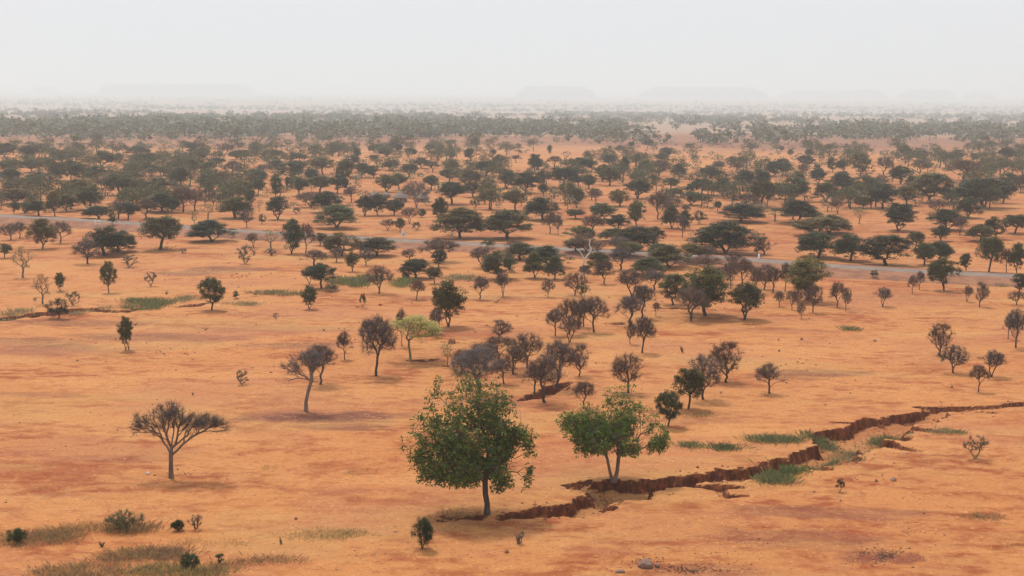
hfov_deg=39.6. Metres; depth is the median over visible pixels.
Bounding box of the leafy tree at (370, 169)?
[365,165,380,176]
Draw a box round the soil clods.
[497,399,1019,533]
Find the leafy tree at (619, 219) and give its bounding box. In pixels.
[602,214,631,227]
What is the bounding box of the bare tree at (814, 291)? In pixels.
[803,284,823,312]
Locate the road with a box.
[0,215,1018,277]
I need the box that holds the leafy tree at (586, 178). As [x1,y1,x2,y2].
[580,174,597,188]
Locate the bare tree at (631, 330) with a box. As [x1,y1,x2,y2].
[624,321,636,341]
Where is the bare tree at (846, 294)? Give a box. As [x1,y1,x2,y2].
[841,287,852,310]
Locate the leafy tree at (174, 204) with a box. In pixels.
[168,197,178,211]
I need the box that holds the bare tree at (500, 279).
[495,271,512,296]
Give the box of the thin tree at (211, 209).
[197,202,214,219]
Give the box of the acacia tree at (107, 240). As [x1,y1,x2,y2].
[78,225,127,255]
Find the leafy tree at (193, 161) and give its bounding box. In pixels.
[183,158,200,173]
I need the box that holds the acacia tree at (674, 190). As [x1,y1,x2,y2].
[664,188,681,194]
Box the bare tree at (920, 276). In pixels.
[915,270,925,289]
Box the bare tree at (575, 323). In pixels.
[558,314,583,341]
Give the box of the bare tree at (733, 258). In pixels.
[722,251,745,262]
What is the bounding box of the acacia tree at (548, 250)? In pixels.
[528,244,574,263]
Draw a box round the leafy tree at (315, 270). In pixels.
[302,262,336,288]
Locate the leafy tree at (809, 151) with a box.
[804,148,815,155]
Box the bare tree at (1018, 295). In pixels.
[1007,290,1023,304]
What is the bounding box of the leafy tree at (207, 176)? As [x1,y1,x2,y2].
[192,175,224,190]
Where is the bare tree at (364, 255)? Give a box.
[356,248,375,265]
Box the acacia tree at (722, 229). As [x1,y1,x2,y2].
[684,219,764,253]
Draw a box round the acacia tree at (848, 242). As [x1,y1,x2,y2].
[832,232,869,260]
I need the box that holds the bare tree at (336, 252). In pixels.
[327,247,345,261]
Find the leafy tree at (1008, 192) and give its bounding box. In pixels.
[992,180,1018,202]
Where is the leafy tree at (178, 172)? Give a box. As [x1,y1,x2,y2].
[171,167,189,183]
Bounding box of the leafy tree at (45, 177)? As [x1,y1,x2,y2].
[28,172,53,183]
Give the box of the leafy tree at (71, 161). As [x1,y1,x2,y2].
[61,159,75,172]
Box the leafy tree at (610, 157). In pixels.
[598,154,618,165]
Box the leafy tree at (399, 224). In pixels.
[394,217,405,229]
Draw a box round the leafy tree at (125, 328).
[116,316,133,349]
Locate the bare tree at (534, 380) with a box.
[518,364,547,394]
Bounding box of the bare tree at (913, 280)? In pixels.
[907,275,917,293]
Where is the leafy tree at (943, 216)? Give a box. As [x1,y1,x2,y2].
[926,208,970,227]
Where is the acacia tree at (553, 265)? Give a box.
[544,256,565,279]
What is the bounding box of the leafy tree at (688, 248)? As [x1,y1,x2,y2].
[674,243,703,257]
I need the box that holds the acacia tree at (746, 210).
[713,202,769,221]
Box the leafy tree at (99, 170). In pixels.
[83,164,107,177]
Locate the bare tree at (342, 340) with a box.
[336,331,354,359]
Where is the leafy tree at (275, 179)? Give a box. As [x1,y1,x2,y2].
[269,173,283,195]
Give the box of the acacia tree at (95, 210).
[80,205,116,218]
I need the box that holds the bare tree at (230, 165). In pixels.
[222,159,240,173]
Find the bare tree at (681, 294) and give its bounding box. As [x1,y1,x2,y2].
[676,282,694,311]
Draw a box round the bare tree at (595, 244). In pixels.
[583,240,608,251]
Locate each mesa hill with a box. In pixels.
[29,85,59,92]
[96,83,260,94]
[514,86,597,97]
[635,87,769,98]
[775,91,852,98]
[846,89,890,98]
[896,89,955,99]
[962,91,998,99]
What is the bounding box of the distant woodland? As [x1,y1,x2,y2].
[0,100,1023,142]
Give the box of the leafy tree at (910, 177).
[903,175,920,190]
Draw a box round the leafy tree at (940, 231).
[930,224,951,240]
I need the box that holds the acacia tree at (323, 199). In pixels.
[308,190,345,209]
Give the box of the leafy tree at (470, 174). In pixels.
[448,168,482,183]
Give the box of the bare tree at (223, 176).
[211,171,230,180]
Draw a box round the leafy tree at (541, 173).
[535,169,551,181]
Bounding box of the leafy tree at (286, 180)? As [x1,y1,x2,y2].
[285,177,290,187]
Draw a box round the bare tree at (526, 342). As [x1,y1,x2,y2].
[508,332,544,367]
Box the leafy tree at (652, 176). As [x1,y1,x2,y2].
[647,175,659,179]
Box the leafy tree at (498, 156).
[493,154,506,162]
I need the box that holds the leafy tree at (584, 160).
[563,157,594,171]
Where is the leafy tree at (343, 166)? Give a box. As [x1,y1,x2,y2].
[335,160,354,178]
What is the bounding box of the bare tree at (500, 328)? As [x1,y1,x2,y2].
[486,319,514,339]
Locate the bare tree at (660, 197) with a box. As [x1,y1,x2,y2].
[647,191,668,219]
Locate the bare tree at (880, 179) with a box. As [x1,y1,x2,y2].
[876,174,888,183]
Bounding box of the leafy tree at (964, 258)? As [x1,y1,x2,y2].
[959,253,972,270]
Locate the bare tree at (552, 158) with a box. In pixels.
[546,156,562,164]
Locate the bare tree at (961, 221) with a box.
[951,216,970,234]
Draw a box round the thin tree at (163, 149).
[158,144,167,155]
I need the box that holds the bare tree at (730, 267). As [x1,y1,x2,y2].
[721,260,741,288]
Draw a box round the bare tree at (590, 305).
[578,295,611,331]
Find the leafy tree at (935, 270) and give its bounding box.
[926,257,963,290]
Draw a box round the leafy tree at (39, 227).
[24,218,60,248]
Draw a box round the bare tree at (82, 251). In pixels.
[71,239,103,263]
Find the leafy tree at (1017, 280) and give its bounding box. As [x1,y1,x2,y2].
[1009,273,1023,292]
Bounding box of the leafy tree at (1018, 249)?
[1006,242,1023,272]
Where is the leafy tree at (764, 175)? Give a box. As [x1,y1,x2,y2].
[747,168,772,183]
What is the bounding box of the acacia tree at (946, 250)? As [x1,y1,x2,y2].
[927,241,955,258]
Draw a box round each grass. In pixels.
[0,306,36,320]
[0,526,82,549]
[20,554,147,575]
[42,518,134,534]
[64,309,96,316]
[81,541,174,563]
[91,519,171,534]
[98,304,119,312]
[115,295,146,303]
[115,558,243,575]
[118,296,179,311]
[161,293,199,303]
[166,536,251,552]
[205,556,262,575]
[221,300,271,306]
[231,549,311,565]
[244,288,303,295]
[258,460,284,471]
[270,523,398,542]
[312,274,361,283]
[335,276,373,288]
[344,468,378,474]
[351,273,385,280]
[384,276,420,287]
[428,507,480,520]
[435,273,486,281]
[437,520,498,533]
[574,488,620,506]
[671,439,717,450]
[677,409,719,417]
[700,439,758,452]
[733,432,810,445]
[747,458,815,476]
[749,470,804,486]
[795,428,841,454]
[801,457,849,471]
[816,451,874,468]
[821,446,883,461]
[835,324,863,332]
[854,430,913,447]
[922,426,960,434]
[934,427,968,435]
[951,508,1007,521]
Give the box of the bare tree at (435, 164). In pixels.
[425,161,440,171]
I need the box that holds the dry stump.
[515,530,523,543]
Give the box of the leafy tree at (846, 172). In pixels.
[834,170,850,175]
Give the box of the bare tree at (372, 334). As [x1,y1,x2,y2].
[358,314,400,375]
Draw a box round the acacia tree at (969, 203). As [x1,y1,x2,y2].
[954,196,983,216]
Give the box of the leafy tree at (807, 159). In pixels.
[797,155,815,164]
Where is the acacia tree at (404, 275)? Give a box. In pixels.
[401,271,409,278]
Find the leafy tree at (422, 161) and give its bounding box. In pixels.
[412,157,430,167]
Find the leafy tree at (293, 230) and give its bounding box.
[279,218,306,253]
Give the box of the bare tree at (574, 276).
[561,272,588,295]
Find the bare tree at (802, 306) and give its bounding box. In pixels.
[796,300,805,318]
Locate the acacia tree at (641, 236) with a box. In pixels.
[614,225,660,249]
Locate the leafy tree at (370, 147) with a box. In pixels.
[367,144,376,152]
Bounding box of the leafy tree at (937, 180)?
[907,171,956,202]
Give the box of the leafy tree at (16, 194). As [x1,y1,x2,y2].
[0,188,32,203]
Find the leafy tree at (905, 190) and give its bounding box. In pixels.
[895,185,922,203]
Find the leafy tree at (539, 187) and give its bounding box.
[537,184,549,195]
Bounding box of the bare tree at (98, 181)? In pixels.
[94,178,104,188]
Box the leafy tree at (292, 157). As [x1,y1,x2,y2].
[282,152,300,160]
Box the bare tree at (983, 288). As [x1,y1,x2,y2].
[972,280,989,306]
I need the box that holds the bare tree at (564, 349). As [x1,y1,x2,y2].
[537,336,582,388]
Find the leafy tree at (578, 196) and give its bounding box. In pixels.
[569,188,584,207]
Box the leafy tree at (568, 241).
[562,237,586,251]
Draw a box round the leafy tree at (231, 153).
[226,150,251,159]
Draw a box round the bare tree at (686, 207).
[679,205,691,210]
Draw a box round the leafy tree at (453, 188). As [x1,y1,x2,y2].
[433,181,468,203]
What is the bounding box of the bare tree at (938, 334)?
[926,322,955,352]
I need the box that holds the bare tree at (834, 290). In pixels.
[828,282,844,306]
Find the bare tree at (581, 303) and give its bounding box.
[574,296,591,326]
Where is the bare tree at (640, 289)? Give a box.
[628,283,657,316]
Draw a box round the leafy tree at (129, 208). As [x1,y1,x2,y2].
[116,202,140,220]
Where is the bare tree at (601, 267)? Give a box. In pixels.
[593,259,616,283]
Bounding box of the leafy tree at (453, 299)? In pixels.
[430,280,468,326]
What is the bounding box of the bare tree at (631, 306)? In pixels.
[611,295,648,324]
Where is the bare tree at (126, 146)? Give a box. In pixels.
[115,145,129,152]
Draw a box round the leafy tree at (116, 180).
[102,172,136,190]
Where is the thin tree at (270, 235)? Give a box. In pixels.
[259,229,281,248]
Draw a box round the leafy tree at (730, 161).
[725,156,735,166]
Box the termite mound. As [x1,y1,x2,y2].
[448,338,455,343]
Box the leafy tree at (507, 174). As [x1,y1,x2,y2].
[497,168,515,187]
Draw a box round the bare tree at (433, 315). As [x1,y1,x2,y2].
[429,306,446,326]
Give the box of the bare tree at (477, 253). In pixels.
[469,245,492,267]
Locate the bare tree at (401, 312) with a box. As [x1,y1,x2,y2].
[395,307,408,345]
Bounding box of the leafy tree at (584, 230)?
[561,225,595,238]
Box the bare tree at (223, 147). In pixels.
[213,142,234,155]
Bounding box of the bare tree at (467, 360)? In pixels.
[443,344,508,393]
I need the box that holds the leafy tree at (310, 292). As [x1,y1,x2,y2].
[300,285,317,308]
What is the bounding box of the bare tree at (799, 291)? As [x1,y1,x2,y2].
[793,288,803,299]
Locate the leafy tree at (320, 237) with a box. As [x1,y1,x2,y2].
[313,233,327,245]
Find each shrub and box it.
[5,527,27,543]
[43,297,69,318]
[64,291,79,305]
[102,508,148,530]
[107,211,116,224]
[122,255,139,266]
[144,271,157,286]
[170,519,184,530]
[178,551,200,566]
[186,514,204,528]
[215,553,223,562]
[235,244,255,263]
[236,369,248,384]
[259,213,266,224]
[264,249,276,255]
[324,283,338,291]
[358,292,366,307]
[409,516,435,548]
[411,222,420,229]
[470,197,479,207]
[479,238,495,248]
[575,281,590,298]
[691,210,707,222]
[835,479,844,491]
[869,269,878,277]
[962,434,990,458]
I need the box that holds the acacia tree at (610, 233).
[596,228,621,238]
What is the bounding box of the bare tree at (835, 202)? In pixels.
[829,196,846,213]
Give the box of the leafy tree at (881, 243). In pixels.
[855,234,917,265]
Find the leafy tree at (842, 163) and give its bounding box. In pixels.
[837,158,850,171]
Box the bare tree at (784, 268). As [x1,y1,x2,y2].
[780,261,792,291]
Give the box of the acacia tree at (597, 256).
[586,251,612,270]
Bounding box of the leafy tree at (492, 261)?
[478,250,517,274]
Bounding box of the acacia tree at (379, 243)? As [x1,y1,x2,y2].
[356,237,398,255]
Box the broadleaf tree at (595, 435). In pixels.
[555,383,670,482]
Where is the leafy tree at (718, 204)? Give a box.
[713,201,721,210]
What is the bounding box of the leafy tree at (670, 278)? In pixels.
[657,273,689,304]
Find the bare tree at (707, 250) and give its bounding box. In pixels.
[696,245,721,255]
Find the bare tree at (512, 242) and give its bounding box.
[504,240,524,247]
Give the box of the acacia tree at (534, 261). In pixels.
[521,251,546,277]
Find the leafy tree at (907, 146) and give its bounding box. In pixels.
[897,145,911,153]
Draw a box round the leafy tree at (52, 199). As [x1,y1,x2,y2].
[46,190,61,215]
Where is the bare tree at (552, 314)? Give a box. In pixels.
[545,308,564,335]
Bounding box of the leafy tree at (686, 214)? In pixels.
[677,209,692,224]
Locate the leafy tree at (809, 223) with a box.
[788,217,846,233]
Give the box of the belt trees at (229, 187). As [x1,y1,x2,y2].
[0,131,1023,209]
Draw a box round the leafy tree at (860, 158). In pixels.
[848,151,871,176]
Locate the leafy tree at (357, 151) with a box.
[352,148,360,156]
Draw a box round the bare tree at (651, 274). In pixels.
[641,269,666,290]
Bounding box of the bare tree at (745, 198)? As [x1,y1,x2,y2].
[732,193,758,202]
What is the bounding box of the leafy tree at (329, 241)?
[321,232,360,254]
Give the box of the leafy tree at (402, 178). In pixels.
[393,173,408,189]
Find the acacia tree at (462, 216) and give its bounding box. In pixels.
[430,207,485,237]
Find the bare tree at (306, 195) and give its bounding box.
[295,190,316,207]
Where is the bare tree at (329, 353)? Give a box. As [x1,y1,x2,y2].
[299,342,337,384]
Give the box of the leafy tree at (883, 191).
[865,182,901,208]
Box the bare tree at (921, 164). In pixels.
[911,160,932,171]
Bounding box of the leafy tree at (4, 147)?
[0,142,17,157]
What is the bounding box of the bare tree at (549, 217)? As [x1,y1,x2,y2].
[540,212,555,233]
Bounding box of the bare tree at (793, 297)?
[785,290,798,308]
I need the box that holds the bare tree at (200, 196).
[183,188,209,210]
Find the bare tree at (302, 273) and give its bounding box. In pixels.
[301,268,310,283]
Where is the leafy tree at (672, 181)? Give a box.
[661,177,679,187]
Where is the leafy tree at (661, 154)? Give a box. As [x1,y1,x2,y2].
[652,152,668,161]
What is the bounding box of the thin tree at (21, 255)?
[8,246,36,277]
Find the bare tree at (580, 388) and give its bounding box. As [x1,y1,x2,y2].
[571,381,597,408]
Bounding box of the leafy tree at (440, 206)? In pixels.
[431,197,448,223]
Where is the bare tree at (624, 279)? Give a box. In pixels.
[612,266,648,293]
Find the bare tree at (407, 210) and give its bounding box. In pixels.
[401,207,418,223]
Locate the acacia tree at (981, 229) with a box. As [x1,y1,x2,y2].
[964,223,994,239]
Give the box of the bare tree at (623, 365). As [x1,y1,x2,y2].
[607,351,645,392]
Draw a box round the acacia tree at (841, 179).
[823,173,853,189]
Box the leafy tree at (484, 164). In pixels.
[472,160,500,172]
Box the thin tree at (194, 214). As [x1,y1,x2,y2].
[190,211,197,223]
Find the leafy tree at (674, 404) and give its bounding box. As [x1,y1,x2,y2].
[653,389,683,425]
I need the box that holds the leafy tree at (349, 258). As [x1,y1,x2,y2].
[344,252,359,271]
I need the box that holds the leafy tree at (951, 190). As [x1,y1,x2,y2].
[936,188,961,201]
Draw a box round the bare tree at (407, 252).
[401,248,415,259]
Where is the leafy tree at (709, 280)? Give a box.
[678,263,733,315]
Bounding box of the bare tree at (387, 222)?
[379,219,394,229]
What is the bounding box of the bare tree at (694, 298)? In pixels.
[674,285,709,321]
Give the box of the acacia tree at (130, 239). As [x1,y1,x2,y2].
[110,230,139,251]
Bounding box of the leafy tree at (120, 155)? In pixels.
[114,152,127,158]
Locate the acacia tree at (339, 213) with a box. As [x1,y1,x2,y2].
[311,203,359,227]
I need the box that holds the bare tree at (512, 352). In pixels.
[499,345,528,374]
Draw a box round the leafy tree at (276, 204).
[265,195,289,219]
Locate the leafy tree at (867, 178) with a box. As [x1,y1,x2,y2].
[846,174,881,189]
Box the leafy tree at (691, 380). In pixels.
[671,368,707,408]
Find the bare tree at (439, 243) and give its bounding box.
[418,237,461,257]
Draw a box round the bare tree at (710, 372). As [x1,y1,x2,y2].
[683,350,727,399]
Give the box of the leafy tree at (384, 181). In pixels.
[372,174,399,191]
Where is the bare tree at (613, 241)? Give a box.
[605,236,638,249]
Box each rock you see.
[615,569,624,572]
[638,558,652,568]
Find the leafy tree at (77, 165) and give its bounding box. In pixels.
[67,162,91,178]
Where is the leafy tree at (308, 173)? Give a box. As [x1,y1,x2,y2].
[302,169,319,178]
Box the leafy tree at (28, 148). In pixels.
[15,145,37,154]
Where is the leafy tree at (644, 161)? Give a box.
[637,159,655,169]
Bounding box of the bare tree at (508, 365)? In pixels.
[489,358,519,383]
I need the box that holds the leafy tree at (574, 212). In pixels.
[565,209,587,218]
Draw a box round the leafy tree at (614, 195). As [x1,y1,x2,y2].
[608,189,630,205]
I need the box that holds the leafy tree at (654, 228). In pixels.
[644,226,666,238]
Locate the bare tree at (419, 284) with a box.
[409,279,426,299]
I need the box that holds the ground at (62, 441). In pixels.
[0,91,1023,575]
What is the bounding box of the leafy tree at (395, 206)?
[384,199,404,215]
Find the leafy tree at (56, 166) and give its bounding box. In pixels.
[41,161,68,180]
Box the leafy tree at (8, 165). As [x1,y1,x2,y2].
[0,159,26,168]
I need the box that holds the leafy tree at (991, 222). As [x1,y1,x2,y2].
[984,216,1008,235]
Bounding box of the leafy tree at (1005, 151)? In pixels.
[996,147,1016,156]
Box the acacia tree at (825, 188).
[810,182,840,200]
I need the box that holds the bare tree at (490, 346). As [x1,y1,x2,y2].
[467,340,501,367]
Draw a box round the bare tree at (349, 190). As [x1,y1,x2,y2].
[342,185,359,202]
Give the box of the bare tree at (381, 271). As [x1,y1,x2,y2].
[364,264,393,292]
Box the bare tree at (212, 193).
[206,191,218,204]
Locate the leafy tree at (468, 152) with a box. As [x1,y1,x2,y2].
[463,148,476,158]
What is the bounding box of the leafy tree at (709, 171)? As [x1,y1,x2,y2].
[699,165,726,181]
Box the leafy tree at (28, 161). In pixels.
[23,158,39,171]
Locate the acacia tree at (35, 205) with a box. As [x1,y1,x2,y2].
[23,199,51,215]
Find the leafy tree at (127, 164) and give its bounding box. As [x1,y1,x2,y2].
[122,162,141,170]
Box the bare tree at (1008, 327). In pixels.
[1002,313,1012,338]
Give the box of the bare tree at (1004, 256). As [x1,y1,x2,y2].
[999,248,1015,272]
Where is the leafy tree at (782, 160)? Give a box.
[774,158,791,173]
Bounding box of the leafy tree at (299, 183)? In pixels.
[289,177,309,192]
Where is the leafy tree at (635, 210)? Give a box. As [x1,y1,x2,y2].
[626,199,646,224]
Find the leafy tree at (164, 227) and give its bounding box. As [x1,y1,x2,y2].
[135,215,183,249]
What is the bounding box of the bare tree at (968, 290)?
[960,285,973,301]
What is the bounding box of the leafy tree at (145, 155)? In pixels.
[127,152,162,161]
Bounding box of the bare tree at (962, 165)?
[937,158,985,178]
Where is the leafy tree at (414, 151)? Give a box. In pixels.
[397,148,417,156]
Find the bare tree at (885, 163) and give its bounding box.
[871,156,896,175]
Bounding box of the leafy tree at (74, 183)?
[61,177,99,193]
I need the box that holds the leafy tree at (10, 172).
[0,167,20,178]
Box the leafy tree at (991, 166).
[983,163,1001,175]
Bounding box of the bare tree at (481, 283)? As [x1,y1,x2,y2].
[468,276,488,298]
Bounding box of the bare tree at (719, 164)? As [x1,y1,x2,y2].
[711,160,729,169]
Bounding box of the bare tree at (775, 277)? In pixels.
[764,266,784,291]
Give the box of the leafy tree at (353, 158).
[343,155,360,163]
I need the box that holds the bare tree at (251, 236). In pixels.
[244,232,259,247]
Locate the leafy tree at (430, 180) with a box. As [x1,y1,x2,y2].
[423,175,439,189]
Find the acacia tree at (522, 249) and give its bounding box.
[501,242,535,259]
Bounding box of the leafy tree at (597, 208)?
[589,202,619,218]
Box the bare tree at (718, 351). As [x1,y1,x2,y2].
[708,338,746,382]
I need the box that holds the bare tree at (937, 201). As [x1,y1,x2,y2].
[926,198,947,209]
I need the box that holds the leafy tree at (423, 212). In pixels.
[418,208,426,217]
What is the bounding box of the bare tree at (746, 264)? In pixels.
[735,257,754,282]
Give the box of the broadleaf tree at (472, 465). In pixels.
[398,368,539,516]
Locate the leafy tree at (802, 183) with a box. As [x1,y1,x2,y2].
[780,177,811,199]
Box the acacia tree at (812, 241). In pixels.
[794,231,842,257]
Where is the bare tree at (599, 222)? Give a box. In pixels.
[579,214,607,228]
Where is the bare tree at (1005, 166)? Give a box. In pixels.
[995,161,1018,171]
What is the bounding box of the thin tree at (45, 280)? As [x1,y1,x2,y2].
[31,274,55,303]
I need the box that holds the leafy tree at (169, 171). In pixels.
[163,169,176,182]
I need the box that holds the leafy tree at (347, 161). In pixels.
[337,159,356,172]
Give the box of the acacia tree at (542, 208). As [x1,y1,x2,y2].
[522,195,562,219]
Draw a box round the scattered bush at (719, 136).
[0,94,1023,144]
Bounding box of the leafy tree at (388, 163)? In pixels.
[382,159,400,170]
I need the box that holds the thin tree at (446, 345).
[440,342,454,366]
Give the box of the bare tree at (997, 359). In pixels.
[977,349,1007,376]
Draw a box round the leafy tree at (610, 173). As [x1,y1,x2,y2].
[597,166,623,185]
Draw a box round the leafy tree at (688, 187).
[684,183,695,191]
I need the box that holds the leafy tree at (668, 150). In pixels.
[659,147,676,155]
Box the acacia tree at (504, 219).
[479,208,533,238]
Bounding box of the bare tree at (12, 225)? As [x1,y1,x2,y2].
[0,223,19,239]
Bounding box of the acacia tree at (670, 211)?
[659,205,681,227]
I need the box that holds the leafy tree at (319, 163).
[309,156,335,173]
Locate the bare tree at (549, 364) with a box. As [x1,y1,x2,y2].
[522,355,569,402]
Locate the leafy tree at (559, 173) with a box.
[545,167,578,182]
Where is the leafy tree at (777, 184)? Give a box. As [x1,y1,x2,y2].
[774,182,788,198]
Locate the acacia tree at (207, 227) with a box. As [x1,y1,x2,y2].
[185,218,239,241]
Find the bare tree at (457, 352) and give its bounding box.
[449,348,479,374]
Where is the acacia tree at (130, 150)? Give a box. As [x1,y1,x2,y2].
[125,146,150,153]
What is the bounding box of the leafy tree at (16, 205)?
[6,201,20,211]
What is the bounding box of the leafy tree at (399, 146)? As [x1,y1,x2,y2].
[394,144,402,150]
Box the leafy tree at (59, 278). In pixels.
[54,272,64,290]
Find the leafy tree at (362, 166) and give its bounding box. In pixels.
[354,162,368,177]
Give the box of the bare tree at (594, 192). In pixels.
[588,188,603,202]
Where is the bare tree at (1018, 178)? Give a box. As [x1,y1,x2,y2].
[1014,174,1023,192]
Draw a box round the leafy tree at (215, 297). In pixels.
[196,275,225,309]
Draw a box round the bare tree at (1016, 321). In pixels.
[1005,307,1023,347]
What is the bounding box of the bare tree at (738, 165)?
[727,163,745,170]
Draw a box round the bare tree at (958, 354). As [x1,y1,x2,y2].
[936,343,970,372]
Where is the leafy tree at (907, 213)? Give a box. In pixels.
[880,202,918,230]
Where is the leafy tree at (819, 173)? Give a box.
[808,168,828,182]
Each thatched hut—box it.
[368,190,376,197]
[381,192,391,197]
[391,191,408,201]
[413,193,430,201]
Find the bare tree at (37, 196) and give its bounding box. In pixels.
[22,193,44,201]
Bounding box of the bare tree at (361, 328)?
[357,319,373,349]
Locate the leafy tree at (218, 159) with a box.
[206,157,226,164]
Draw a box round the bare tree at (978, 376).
[968,363,990,391]
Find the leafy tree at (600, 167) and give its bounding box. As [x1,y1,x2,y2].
[593,163,608,180]
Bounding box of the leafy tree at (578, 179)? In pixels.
[572,176,584,185]
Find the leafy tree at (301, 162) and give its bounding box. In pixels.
[293,160,306,167]
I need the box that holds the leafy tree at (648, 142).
[641,139,653,147]
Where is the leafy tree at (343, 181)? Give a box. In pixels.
[325,174,349,193]
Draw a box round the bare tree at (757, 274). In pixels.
[745,267,763,286]
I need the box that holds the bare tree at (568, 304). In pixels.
[555,298,584,334]
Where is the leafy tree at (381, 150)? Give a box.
[375,146,396,156]
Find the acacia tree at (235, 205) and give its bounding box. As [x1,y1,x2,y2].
[215,196,255,217]
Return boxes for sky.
[0,0,1023,96]
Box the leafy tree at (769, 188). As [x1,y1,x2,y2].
[743,179,778,207]
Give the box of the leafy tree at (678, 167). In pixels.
[670,163,688,178]
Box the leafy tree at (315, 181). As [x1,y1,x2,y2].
[307,175,333,191]
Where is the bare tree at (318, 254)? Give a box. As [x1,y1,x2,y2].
[300,249,327,264]
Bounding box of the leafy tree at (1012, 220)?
[1000,214,1023,233]
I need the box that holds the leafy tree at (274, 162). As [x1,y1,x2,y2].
[267,159,287,170]
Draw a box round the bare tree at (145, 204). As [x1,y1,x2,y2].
[135,198,158,217]
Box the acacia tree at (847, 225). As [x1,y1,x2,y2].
[811,214,854,232]
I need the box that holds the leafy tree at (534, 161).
[527,153,542,172]
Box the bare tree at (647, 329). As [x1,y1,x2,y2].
[631,315,657,352]
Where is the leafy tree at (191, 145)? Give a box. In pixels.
[181,141,199,152]
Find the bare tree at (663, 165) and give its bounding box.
[648,159,670,175]
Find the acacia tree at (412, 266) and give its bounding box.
[397,258,431,278]
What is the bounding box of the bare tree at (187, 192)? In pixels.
[171,185,197,211]
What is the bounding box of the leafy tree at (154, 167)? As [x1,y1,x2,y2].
[140,164,160,175]
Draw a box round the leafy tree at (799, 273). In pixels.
[784,255,834,300]
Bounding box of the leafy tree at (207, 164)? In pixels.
[198,161,216,174]
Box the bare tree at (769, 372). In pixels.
[755,361,789,393]
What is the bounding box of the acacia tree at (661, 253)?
[647,243,692,267]
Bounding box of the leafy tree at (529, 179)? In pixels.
[506,171,544,189]
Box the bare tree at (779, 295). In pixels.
[772,290,784,306]
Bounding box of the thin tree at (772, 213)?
[765,206,783,220]
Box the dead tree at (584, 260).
[577,239,591,276]
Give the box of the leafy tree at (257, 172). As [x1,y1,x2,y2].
[234,168,269,179]
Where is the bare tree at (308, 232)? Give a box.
[298,224,316,252]
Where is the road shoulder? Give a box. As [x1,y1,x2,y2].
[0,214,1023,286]
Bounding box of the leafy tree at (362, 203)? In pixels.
[355,195,375,215]
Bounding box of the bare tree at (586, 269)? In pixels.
[579,265,592,281]
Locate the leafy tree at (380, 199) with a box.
[367,193,388,215]
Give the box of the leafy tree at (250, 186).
[237,180,252,196]
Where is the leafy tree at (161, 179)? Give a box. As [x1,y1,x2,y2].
[143,177,171,188]
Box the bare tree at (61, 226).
[49,220,72,242]
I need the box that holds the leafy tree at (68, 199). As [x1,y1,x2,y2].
[55,193,81,211]
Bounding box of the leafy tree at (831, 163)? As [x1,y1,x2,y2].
[827,157,838,171]
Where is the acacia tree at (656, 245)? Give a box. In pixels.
[646,243,665,255]
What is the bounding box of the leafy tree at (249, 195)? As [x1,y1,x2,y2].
[244,189,257,204]
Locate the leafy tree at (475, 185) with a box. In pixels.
[463,181,483,196]
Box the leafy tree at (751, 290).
[727,281,765,319]
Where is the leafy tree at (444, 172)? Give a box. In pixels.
[439,168,459,180]
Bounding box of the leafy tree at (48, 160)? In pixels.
[35,156,53,166]
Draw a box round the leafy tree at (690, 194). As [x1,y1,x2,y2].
[679,191,702,204]
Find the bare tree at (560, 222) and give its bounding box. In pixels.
[553,213,562,229]
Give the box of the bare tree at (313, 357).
[278,345,329,411]
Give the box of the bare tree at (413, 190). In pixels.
[399,179,431,208]
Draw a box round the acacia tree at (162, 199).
[144,193,184,211]
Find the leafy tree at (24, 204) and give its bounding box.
[20,201,30,211]
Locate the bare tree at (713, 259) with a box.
[689,254,724,267]
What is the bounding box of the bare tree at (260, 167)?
[256,163,275,171]
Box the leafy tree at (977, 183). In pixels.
[952,176,1013,207]
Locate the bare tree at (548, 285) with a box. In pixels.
[541,279,554,295]
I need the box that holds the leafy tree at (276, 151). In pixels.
[263,149,284,155]
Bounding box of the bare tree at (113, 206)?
[106,199,126,218]
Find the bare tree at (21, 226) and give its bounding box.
[14,222,28,237]
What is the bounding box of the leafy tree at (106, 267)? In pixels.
[98,260,117,292]
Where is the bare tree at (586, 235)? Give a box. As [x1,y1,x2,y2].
[571,232,595,252]
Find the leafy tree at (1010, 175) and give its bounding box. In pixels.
[998,172,1017,180]
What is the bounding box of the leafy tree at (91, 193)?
[73,185,104,206]
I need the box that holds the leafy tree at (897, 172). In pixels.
[887,165,912,183]
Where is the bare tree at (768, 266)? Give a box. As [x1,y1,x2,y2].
[758,263,772,289]
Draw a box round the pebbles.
[5,242,1022,575]
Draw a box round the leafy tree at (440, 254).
[430,249,447,266]
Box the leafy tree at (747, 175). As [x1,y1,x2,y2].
[730,169,755,188]
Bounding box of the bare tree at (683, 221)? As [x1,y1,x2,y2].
[676,215,690,237]
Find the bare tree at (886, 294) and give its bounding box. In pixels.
[872,287,893,306]
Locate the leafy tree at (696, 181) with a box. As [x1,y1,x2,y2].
[690,178,711,192]
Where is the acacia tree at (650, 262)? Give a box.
[629,256,666,273]
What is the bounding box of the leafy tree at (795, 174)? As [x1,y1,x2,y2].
[785,170,804,182]
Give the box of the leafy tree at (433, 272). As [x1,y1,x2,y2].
[426,266,443,283]
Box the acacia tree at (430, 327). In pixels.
[386,313,444,360]
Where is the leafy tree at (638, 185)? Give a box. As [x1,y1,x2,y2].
[621,179,654,198]
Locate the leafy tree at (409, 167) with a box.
[398,163,418,176]
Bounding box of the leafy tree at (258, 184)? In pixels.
[251,178,265,195]
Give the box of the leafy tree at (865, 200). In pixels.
[852,196,873,208]
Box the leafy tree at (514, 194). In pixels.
[501,188,527,210]
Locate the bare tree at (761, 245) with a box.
[751,236,776,254]
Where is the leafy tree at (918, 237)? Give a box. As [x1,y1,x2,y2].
[906,231,924,248]
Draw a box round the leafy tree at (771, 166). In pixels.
[764,161,786,176]

